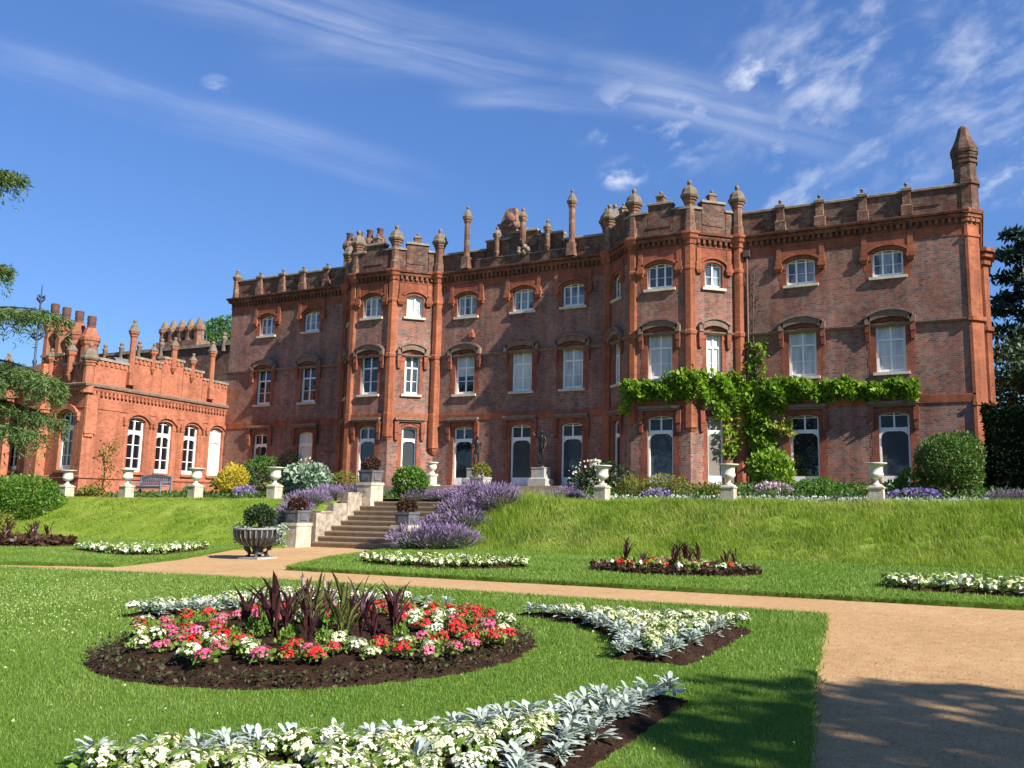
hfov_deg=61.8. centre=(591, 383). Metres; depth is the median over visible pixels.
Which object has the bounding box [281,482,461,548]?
stone staircase
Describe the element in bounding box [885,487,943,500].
flower clump
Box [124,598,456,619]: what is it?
flower bed
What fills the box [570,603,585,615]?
begonia
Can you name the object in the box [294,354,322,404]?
window
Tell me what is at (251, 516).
topiary shrub
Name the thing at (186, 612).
begonia
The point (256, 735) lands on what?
dusty miller
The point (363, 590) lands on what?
canna
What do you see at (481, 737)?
begonia
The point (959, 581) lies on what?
dusty miller
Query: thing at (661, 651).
dusty miller
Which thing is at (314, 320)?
window
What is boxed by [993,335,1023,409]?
yew tree
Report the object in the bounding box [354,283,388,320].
window
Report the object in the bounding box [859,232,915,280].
window
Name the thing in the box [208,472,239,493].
leafy bush
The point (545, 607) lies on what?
dusty miller
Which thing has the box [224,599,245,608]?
dusty miller
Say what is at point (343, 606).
canna
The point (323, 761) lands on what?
begonia
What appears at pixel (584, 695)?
dusty miller
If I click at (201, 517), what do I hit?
grass bank
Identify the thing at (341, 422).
garden door
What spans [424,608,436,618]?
begonia
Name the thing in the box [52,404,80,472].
window
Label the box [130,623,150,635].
begonia
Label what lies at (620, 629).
dusty miller
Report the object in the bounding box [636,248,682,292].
window
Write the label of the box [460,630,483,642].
begonia
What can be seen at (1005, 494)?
lavender bush
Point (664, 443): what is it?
garden door
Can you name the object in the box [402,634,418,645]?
begonia
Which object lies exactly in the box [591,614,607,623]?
dusty miller
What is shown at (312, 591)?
canna
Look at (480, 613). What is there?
begonia
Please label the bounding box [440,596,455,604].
dusty miller
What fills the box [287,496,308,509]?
plant
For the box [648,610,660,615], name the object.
begonia
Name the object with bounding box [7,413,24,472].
window
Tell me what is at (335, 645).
begonia
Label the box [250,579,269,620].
canna
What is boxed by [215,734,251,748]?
dusty miller
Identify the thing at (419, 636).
begonia
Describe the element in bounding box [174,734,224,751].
dusty miller
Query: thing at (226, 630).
begonia
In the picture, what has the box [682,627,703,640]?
dusty miller
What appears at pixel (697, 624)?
begonia
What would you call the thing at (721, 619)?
dusty miller
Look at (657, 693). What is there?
dusty miller
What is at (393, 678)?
soil crumbs
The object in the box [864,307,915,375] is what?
window
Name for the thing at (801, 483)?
green mound
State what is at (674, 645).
dusty miller
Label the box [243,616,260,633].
seedling
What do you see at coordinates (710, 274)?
window
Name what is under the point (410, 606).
begonia
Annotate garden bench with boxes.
[129,474,172,495]
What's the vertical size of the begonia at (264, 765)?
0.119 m
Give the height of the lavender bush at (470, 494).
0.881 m
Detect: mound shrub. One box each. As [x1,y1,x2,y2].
[329,469,358,486]
[637,472,693,498]
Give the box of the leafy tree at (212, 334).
[195,314,231,342]
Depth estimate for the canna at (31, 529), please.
25.88 m
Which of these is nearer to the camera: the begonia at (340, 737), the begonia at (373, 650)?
the begonia at (340, 737)
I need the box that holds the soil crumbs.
[85,596,749,767]
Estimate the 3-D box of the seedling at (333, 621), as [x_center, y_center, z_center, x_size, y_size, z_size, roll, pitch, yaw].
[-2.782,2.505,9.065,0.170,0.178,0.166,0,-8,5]
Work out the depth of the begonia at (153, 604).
10.37 m
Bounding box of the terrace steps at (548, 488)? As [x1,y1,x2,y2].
[510,486,588,492]
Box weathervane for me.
[31,285,45,365]
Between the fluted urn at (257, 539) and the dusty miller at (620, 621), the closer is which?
the dusty miller at (620, 621)
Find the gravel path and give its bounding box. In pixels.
[1,541,1023,767]
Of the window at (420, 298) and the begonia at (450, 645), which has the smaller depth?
the begonia at (450, 645)
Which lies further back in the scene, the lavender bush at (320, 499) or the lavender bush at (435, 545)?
the lavender bush at (320, 499)
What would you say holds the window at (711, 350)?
in the country house
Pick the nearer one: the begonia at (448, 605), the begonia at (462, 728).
the begonia at (462, 728)
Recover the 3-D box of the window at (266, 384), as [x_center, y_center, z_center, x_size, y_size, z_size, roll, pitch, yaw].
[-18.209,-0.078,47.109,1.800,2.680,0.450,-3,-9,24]
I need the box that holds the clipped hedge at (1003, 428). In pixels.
[979,400,1023,491]
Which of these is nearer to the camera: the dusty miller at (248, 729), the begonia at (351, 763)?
the begonia at (351, 763)
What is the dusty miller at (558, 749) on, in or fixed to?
on the flower bed at (595, 752)
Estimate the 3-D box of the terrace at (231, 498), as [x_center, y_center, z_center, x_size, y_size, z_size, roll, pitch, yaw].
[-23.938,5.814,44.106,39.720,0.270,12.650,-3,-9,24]
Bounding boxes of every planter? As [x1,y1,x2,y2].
[284,510,310,522]
[358,470,383,482]
[394,511,419,524]
[469,477,491,484]
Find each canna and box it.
[0,525,9,536]
[6,518,19,534]
[24,522,39,535]
[27,518,39,534]
[43,522,53,535]
[234,582,270,633]
[242,570,280,637]
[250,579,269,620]
[279,576,311,624]
[280,585,308,628]
[289,595,327,639]
[290,572,321,623]
[298,569,326,633]
[312,574,330,627]
[322,575,340,623]
[323,569,353,630]
[323,581,351,638]
[333,593,362,639]
[345,577,380,636]
[348,579,367,629]
[349,574,381,623]
[352,601,377,638]
[380,580,412,625]
[380,580,413,634]
[623,537,635,559]
[639,550,648,560]
[669,541,687,561]
[671,545,676,559]
[678,540,693,558]
[684,549,697,561]
[687,541,700,559]
[719,547,732,567]
[730,546,740,565]
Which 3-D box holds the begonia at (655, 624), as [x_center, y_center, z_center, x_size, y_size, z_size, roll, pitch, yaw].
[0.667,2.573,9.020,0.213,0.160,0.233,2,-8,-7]
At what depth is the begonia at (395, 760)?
4.21 m
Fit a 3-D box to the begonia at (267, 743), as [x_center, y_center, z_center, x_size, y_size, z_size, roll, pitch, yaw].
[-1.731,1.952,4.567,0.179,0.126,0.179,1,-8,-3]
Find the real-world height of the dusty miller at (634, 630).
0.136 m
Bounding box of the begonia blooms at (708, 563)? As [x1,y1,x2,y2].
[634,556,719,565]
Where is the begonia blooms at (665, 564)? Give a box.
[613,556,735,566]
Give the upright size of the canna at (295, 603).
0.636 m
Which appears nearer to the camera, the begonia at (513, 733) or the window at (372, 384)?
the begonia at (513, 733)
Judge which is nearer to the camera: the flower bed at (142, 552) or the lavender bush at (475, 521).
the flower bed at (142, 552)
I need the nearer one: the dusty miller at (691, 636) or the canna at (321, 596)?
the dusty miller at (691, 636)
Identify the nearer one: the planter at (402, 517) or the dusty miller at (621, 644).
the dusty miller at (621, 644)
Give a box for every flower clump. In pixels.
[232,485,258,497]
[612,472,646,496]
[640,487,674,499]
[684,484,721,498]
[747,480,795,498]
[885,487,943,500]
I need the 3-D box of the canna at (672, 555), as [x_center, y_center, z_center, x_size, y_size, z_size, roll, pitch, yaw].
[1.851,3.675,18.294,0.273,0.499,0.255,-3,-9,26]
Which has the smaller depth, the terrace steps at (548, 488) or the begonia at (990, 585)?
the begonia at (990, 585)
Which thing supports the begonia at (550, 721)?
on the flower bed at (595, 752)
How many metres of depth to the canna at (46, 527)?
26.14 m
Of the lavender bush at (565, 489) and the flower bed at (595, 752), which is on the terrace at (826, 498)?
the lavender bush at (565, 489)
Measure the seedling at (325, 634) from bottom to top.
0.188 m
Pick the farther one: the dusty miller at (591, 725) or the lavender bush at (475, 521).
the lavender bush at (475, 521)
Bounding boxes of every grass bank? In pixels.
[0,498,338,544]
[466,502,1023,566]
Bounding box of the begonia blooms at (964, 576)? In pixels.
[76,541,1021,588]
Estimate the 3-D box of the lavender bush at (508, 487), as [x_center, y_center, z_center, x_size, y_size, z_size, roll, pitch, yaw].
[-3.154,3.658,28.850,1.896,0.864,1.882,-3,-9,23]
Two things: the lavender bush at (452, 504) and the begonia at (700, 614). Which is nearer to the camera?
the begonia at (700, 614)
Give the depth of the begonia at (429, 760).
4.30 m
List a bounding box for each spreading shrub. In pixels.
[0,472,68,517]
[0,509,17,532]
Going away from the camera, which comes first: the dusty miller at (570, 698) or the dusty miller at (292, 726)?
the dusty miller at (292, 726)
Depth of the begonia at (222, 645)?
7.30 m
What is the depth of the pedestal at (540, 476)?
37.76 m
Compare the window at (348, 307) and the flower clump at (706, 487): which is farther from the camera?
the window at (348, 307)
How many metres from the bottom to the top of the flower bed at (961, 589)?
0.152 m
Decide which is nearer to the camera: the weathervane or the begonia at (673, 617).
the begonia at (673, 617)
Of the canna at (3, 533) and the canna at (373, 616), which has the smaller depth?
the canna at (373, 616)
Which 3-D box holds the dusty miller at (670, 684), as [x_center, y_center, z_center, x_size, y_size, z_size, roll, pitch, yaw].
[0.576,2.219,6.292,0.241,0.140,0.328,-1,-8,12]
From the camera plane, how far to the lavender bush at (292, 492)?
29.32 m
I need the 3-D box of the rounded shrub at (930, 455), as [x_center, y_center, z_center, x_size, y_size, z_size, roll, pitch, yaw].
[10.995,2.438,26.134,2.196,2.115,2.070,-3,-9,24]
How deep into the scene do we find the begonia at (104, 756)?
4.23 m
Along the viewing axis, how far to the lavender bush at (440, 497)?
30.91 m
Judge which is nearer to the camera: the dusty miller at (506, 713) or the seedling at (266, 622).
the dusty miller at (506, 713)
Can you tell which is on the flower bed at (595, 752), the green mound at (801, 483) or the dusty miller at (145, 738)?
the dusty miller at (145, 738)
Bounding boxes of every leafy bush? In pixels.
[74,485,106,497]
[180,482,205,496]
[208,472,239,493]
[240,453,280,493]
[260,479,293,496]
[391,465,429,499]
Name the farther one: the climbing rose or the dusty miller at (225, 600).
the climbing rose
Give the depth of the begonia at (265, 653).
6.96 m
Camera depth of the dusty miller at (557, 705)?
5.51 m
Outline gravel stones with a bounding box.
[810,602,1023,767]
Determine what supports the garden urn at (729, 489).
on the grass bank at (916, 545)
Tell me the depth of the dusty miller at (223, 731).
4.76 m
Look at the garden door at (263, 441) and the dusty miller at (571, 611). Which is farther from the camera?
the garden door at (263, 441)
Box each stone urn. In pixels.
[426,462,439,485]
[588,460,599,485]
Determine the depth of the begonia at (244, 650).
7.13 m
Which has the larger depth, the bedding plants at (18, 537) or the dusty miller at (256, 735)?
the bedding plants at (18, 537)
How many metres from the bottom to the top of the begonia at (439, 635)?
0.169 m
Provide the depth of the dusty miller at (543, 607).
10.92 m
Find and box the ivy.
[232,522,289,547]
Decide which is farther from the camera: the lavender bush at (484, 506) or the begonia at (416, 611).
the lavender bush at (484, 506)
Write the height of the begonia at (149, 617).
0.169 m
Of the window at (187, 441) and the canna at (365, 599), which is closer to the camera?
the canna at (365, 599)
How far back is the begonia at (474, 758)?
4.31 m
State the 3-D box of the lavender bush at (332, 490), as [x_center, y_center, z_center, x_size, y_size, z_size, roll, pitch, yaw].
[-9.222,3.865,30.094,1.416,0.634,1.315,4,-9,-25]
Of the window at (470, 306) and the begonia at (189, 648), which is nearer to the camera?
the begonia at (189, 648)
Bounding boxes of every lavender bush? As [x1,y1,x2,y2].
[256,513,284,526]
[273,498,319,516]
[279,489,316,504]
[293,487,333,505]
[315,481,344,489]
[315,485,346,500]
[335,483,365,496]
[384,520,446,548]
[400,487,433,501]
[410,522,461,549]
[418,516,445,528]
[421,488,441,501]
[421,507,468,527]
[426,520,485,548]
[431,486,452,501]
[433,492,485,516]
[437,484,462,499]
[440,506,491,528]
[445,478,493,496]
[450,482,493,502]
[465,496,501,515]
[471,484,523,508]
[476,480,521,496]
[538,490,560,497]
[551,485,583,495]
[555,490,573,498]
[565,489,590,499]
[981,487,1021,501]
[1009,488,1023,501]
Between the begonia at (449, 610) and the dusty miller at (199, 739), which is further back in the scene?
the begonia at (449, 610)
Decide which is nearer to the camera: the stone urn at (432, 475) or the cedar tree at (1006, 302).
the stone urn at (432, 475)
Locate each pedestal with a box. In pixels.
[463,468,484,485]
[528,467,552,485]
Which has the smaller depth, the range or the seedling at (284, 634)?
the seedling at (284, 634)
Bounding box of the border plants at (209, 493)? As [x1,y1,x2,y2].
[74,489,437,499]
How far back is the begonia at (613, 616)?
9.73 m
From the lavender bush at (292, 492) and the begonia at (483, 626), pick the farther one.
the lavender bush at (292, 492)
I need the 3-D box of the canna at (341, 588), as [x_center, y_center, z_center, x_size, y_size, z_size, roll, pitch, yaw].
[-2.613,2.267,8.878,0.264,0.677,0.385,-1,-8,12]
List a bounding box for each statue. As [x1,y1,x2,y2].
[471,436,481,467]
[532,429,546,466]
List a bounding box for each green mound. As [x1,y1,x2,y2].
[781,475,844,497]
[889,465,929,494]
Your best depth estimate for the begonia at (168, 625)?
8.41 m
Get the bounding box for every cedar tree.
[0,168,75,473]
[989,223,1023,391]
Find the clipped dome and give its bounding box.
[276,450,303,481]
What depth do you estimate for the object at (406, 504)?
26.00 m
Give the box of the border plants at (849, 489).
[558,479,1023,500]
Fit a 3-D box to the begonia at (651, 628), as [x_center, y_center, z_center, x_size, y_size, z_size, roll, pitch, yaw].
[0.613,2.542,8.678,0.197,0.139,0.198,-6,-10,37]
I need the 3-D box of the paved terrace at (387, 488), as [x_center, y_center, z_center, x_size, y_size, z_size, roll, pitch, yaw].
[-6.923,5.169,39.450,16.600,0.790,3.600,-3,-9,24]
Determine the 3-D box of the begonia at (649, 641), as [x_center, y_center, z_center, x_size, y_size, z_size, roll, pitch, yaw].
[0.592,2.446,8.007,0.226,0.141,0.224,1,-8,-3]
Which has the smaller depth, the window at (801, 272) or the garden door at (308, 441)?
the window at (801, 272)
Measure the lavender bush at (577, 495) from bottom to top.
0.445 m
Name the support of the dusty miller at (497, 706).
on the flower bed at (595, 752)
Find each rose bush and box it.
[296,455,310,475]
[566,459,637,495]
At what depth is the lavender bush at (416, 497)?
31.28 m
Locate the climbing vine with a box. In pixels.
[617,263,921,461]
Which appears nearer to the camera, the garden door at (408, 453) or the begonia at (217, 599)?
the begonia at (217, 599)
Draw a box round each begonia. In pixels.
[67,743,118,767]
[73,539,1023,590]
[111,761,139,767]
[116,738,158,764]
[124,598,144,609]
[124,633,151,648]
[126,741,174,767]
[130,617,156,628]
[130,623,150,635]
[132,613,154,626]
[143,625,167,638]
[148,638,174,651]
[149,601,169,611]
[150,730,184,749]
[152,596,168,602]
[155,616,175,624]
[158,621,177,629]
[159,627,185,644]
[159,753,206,767]
[166,596,180,602]
[166,742,210,764]
[170,632,188,648]
[172,640,200,661]
[174,632,203,646]
[177,608,200,622]
[178,621,195,629]
[184,625,204,635]
[191,646,219,664]
[194,745,235,767]
[199,605,216,618]
[199,631,211,641]
[203,633,227,645]
[204,620,223,631]
[206,638,231,656]
[207,624,222,630]
[209,597,221,604]
[209,616,227,625]
[209,626,235,638]
[213,612,231,618]
[221,746,266,767]
[223,591,240,598]
[224,743,251,765]
[226,760,257,767]
[228,609,240,618]
[228,632,245,650]
[232,594,248,603]
[233,635,261,653]
[238,639,265,658]
[246,643,276,663]
[248,608,262,619]
[253,733,283,756]
[260,760,286,767]
[266,760,301,767]
[274,727,317,755]
[276,645,299,662]
[281,636,304,651]
[287,742,320,767]
[292,612,303,621]
[298,640,323,656]
[301,642,329,662]
[303,740,352,767]
[310,753,346,767]
[313,721,353,745]
[323,639,342,654]
[326,730,363,751]
[330,629,350,645]
[332,757,365,767]
[342,636,367,652]
[345,731,382,762]
[347,749,372,762]
[355,758,378,767]
[359,644,381,659]
[368,634,393,651]
[371,747,404,766]
[372,732,412,755]
[374,598,386,609]
[376,750,419,767]
[381,725,416,747]
[382,605,398,616]
[389,639,417,657]
[393,635,412,650]
[400,591,412,599]
[400,611,407,623]
[401,732,430,749]
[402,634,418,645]
[403,612,423,629]
[403,763,427,767]
[404,604,417,612]
[406,718,445,736]
[407,608,425,618]
[411,616,431,629]
[413,752,444,767]
[414,629,431,641]
[417,643,440,657]
[420,600,432,609]
[420,639,439,648]
[423,601,443,610]
[423,629,448,648]
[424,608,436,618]
[424,622,444,631]
[424,729,465,760]
[426,730,447,739]
[430,607,449,619]
[430,614,443,624]
[441,720,478,745]
[442,639,464,655]
[443,602,455,610]
[443,621,467,636]
[445,613,463,622]
[446,607,457,614]
[446,617,465,624]
[448,620,466,633]
[449,750,486,767]
[454,606,472,618]
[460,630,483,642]
[461,730,498,750]
[462,636,482,650]
[465,603,483,616]
[466,623,479,632]
[468,615,481,623]
[469,743,498,767]
[470,609,489,617]
[471,621,494,634]
[474,724,501,741]
[477,615,495,626]
[480,626,507,644]
[483,608,496,618]
[487,715,511,734]
[493,611,507,621]
[494,621,514,634]
[499,613,516,625]
[499,627,517,640]
[502,723,540,748]
[511,712,530,726]
[517,714,550,738]
[534,709,559,731]
[557,601,571,611]
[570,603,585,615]
[589,605,603,613]
[592,607,607,614]
[602,608,616,616]
[603,612,619,622]
[614,607,632,613]
[614,614,633,621]
[615,612,634,619]
[616,605,626,611]
[625,619,640,629]
[627,607,638,612]
[633,610,648,616]
[633,620,648,631]
[640,612,652,618]
[640,631,659,645]
[641,617,655,621]
[642,626,654,634]
[643,635,665,649]
[645,619,664,630]
[647,615,661,621]
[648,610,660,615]
[650,629,664,640]
[657,618,673,628]
[661,627,680,637]
[662,608,674,614]
[663,609,676,616]
[664,613,679,621]
[665,623,679,628]
[676,619,687,626]
[677,607,692,613]
[677,628,687,637]
[678,608,690,616]
[680,612,697,619]
[684,620,704,632]
[693,609,704,613]
[694,616,710,625]
[697,612,707,616]
[699,615,713,624]
[704,609,717,617]
[720,612,736,622]
[732,611,751,624]
[985,580,997,591]
[999,580,1018,592]
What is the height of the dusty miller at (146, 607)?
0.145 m
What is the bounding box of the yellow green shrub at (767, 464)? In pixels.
[745,445,796,485]
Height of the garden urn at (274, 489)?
1.450 m
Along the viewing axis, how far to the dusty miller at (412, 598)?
11.73 m
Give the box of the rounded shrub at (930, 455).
[912,430,987,495]
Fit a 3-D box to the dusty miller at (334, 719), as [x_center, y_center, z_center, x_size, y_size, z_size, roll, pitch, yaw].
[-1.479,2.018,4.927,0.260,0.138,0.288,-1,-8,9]
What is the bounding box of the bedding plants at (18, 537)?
[0,531,77,546]
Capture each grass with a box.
[462,488,578,544]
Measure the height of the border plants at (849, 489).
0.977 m
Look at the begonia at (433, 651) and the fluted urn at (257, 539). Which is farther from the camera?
the fluted urn at (257, 539)
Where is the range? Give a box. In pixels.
[99,317,229,382]
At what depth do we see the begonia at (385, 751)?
4.35 m
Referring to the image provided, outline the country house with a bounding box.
[220,126,997,492]
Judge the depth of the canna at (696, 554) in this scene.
17.68 m
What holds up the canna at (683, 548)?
on the flower bed at (658, 566)
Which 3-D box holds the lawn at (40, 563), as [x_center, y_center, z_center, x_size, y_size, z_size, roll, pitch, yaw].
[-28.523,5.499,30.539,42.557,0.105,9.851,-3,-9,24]
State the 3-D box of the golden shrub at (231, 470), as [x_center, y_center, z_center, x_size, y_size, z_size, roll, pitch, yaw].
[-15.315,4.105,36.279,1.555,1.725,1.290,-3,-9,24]
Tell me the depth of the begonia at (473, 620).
9.09 m
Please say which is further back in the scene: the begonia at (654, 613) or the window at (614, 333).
the window at (614, 333)
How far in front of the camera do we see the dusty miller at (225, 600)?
11.21 m
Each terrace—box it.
[86,495,403,498]
[345,486,457,501]
[525,490,984,502]
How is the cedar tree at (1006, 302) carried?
on the terrace at (826, 498)
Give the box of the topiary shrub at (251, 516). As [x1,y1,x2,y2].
[243,502,276,527]
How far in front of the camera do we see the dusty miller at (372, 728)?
4.91 m
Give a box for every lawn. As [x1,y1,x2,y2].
[0,540,287,566]
[0,568,826,767]
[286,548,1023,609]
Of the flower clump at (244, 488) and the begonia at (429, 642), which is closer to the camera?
the begonia at (429, 642)
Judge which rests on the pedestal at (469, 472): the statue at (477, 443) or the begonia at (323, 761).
the statue at (477, 443)
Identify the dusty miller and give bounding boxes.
[64,735,119,766]
[127,734,174,755]
[134,601,156,611]
[149,603,173,614]
[166,600,189,612]
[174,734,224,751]
[177,600,195,608]
[182,728,211,747]
[189,599,209,609]
[195,597,213,606]
[203,726,246,746]
[209,599,224,609]
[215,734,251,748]
[218,595,231,605]
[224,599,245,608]
[232,724,273,743]
[237,723,278,750]
[270,722,316,743]
[319,717,355,733]
[353,721,388,739]
[373,718,415,736]
[382,719,404,729]
[396,735,447,762]
[409,595,422,603]
[413,716,444,734]
[415,595,433,602]
[439,711,474,732]
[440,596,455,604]
[459,706,503,729]
[460,764,486,767]
[461,704,496,725]
[486,701,518,720]
[489,736,532,766]
[494,707,521,722]
[497,740,554,767]
[499,753,540,767]
[509,699,547,717]
[521,601,539,612]
[534,601,552,611]
[536,604,553,612]
[540,725,588,752]
[541,701,567,715]
[541,707,566,717]
[541,740,584,765]
[545,692,586,711]
[550,605,564,616]
[554,717,591,744]
[555,699,596,722]
[555,713,584,730]
[561,607,581,618]
[571,686,605,710]
[572,715,622,739]
[573,607,591,618]
[580,612,601,619]
[581,611,603,623]
[581,683,617,703]
[584,700,618,720]
[589,692,629,708]
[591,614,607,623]
[594,615,610,627]
[603,698,633,718]
[607,620,625,634]
[607,640,630,652]
[609,687,638,709]
[610,619,633,629]
[611,624,635,635]
[612,631,632,642]
[613,693,650,717]
[615,636,634,646]
[617,623,642,635]
[617,634,642,646]
[617,680,643,698]
[619,628,641,637]
[626,640,650,652]
[628,630,651,640]
[628,687,656,703]
[632,676,676,696]
[648,644,671,657]
[652,671,685,695]
[663,634,684,646]
[663,637,687,652]
[678,631,702,645]
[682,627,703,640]
[700,624,724,636]
[710,617,729,628]
[713,614,734,624]
[957,577,962,586]
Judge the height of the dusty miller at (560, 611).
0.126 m
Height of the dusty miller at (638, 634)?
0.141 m
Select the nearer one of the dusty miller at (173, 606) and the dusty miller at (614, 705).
the dusty miller at (614, 705)
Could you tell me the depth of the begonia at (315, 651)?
6.99 m
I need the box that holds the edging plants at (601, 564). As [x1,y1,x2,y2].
[589,558,761,576]
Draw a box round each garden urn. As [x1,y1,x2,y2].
[59,470,76,497]
[118,469,136,497]
[186,468,205,497]
[265,467,284,499]
[593,465,611,500]
[718,464,738,501]
[864,462,886,502]
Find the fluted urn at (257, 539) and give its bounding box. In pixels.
[233,527,284,559]
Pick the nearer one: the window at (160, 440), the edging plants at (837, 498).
the edging plants at (837, 498)
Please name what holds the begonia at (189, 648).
on the flower bed at (300, 665)
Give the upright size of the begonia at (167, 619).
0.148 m
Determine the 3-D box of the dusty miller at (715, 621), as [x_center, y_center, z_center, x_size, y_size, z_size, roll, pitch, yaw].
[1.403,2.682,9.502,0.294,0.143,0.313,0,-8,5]
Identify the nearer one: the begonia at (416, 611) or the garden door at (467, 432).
the begonia at (416, 611)
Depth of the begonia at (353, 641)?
7.49 m
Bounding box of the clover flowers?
[0,566,813,766]
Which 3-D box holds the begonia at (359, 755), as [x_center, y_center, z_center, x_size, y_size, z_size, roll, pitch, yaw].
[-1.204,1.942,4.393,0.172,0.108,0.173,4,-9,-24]
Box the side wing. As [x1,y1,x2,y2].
[0,320,228,496]
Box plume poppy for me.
[278,461,334,495]
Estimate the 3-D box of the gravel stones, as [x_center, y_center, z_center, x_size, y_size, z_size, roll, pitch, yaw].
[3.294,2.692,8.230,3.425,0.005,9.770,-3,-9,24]
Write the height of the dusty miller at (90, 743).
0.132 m
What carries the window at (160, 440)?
in the side wing
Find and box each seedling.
[227,625,241,638]
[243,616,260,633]
[250,620,267,636]
[264,617,274,631]
[274,628,291,644]
[282,620,299,637]
[313,628,331,644]
[317,609,325,621]
[317,625,332,644]
[324,612,336,625]
[391,622,409,637]
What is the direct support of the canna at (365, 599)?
on the flower bed at (300, 665)
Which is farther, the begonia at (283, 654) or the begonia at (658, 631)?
the begonia at (658, 631)
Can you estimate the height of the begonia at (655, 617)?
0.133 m
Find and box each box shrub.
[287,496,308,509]
[360,456,381,469]
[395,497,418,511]
[471,462,491,476]
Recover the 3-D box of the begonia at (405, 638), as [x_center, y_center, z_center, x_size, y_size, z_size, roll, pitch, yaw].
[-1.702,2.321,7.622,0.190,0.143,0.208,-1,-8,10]
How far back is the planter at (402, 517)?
25.87 m
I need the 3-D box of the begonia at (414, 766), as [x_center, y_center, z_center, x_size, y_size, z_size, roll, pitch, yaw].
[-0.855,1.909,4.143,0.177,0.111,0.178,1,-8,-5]
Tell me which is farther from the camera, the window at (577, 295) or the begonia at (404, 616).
the window at (577, 295)
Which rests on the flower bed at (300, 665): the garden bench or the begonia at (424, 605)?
the begonia at (424, 605)
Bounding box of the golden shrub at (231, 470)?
[214,462,250,496]
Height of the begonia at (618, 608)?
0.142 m
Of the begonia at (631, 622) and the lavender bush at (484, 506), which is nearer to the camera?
the begonia at (631, 622)
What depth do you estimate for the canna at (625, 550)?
18.18 m
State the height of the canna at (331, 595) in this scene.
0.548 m
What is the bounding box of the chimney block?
[41,303,100,363]
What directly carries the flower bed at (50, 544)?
on the lawn at (40, 563)
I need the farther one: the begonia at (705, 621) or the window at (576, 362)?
the window at (576, 362)
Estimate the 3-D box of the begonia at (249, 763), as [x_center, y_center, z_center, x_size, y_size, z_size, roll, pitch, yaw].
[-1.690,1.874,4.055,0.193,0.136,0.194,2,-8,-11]
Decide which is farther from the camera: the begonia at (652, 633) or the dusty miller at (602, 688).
the begonia at (652, 633)
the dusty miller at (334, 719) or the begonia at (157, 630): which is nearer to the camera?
the dusty miller at (334, 719)
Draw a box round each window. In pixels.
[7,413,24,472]
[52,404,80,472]
[120,410,153,474]
[149,414,180,475]
[177,418,205,476]
[203,421,225,477]
[250,358,276,406]
[252,304,280,338]
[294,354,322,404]
[296,299,326,333]
[341,348,347,400]
[345,292,350,327]
[353,343,384,396]
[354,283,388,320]
[397,342,428,396]
[398,283,432,319]
[447,342,481,396]
[448,281,484,319]
[503,275,541,314]
[503,337,539,393]
[552,269,592,309]
[553,333,590,391]
[606,327,623,387]
[608,258,624,303]
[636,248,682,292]
[638,318,680,380]
[696,247,733,291]
[698,317,731,380]
[774,242,825,288]
[778,314,825,379]
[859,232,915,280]
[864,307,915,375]
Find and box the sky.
[0,0,1023,408]
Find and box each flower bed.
[0,541,73,546]
[71,547,206,555]
[81,612,538,690]
[84,694,686,767]
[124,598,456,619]
[360,559,528,568]
[519,612,753,665]
[591,563,758,575]
[879,582,1023,596]
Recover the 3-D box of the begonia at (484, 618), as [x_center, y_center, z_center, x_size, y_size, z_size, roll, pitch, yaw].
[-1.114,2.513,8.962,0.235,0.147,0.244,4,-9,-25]
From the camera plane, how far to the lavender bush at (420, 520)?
26.84 m
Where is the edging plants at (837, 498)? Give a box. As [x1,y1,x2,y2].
[556,494,1003,502]
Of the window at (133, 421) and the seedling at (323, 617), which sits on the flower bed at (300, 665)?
the seedling at (323, 617)
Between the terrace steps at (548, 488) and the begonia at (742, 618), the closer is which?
the begonia at (742, 618)
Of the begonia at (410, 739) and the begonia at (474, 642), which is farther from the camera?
the begonia at (474, 642)
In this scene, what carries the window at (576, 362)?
in the country house
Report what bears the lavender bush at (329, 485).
on the terrace at (231, 498)
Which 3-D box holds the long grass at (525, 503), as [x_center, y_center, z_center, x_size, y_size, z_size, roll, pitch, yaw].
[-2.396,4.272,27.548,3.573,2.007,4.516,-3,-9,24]
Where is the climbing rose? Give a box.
[92,439,119,488]
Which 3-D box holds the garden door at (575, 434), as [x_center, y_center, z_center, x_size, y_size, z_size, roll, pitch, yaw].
[-0.946,3.046,38.790,1.820,3.400,0.420,-3,-9,24]
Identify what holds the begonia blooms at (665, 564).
on the flower bed at (658, 566)
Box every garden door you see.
[246,425,272,487]
[290,423,318,463]
[337,419,343,485]
[350,417,381,481]
[394,417,425,484]
[445,417,478,485]
[502,415,537,485]
[552,413,589,485]
[605,409,622,481]
[638,405,680,482]
[699,405,733,485]
[780,403,828,483]
[868,400,919,488]
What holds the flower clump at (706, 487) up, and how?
on the terrace at (826, 498)
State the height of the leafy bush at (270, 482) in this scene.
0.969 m
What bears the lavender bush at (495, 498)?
on the grass bank at (916, 545)
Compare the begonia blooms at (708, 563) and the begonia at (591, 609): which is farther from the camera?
the begonia blooms at (708, 563)

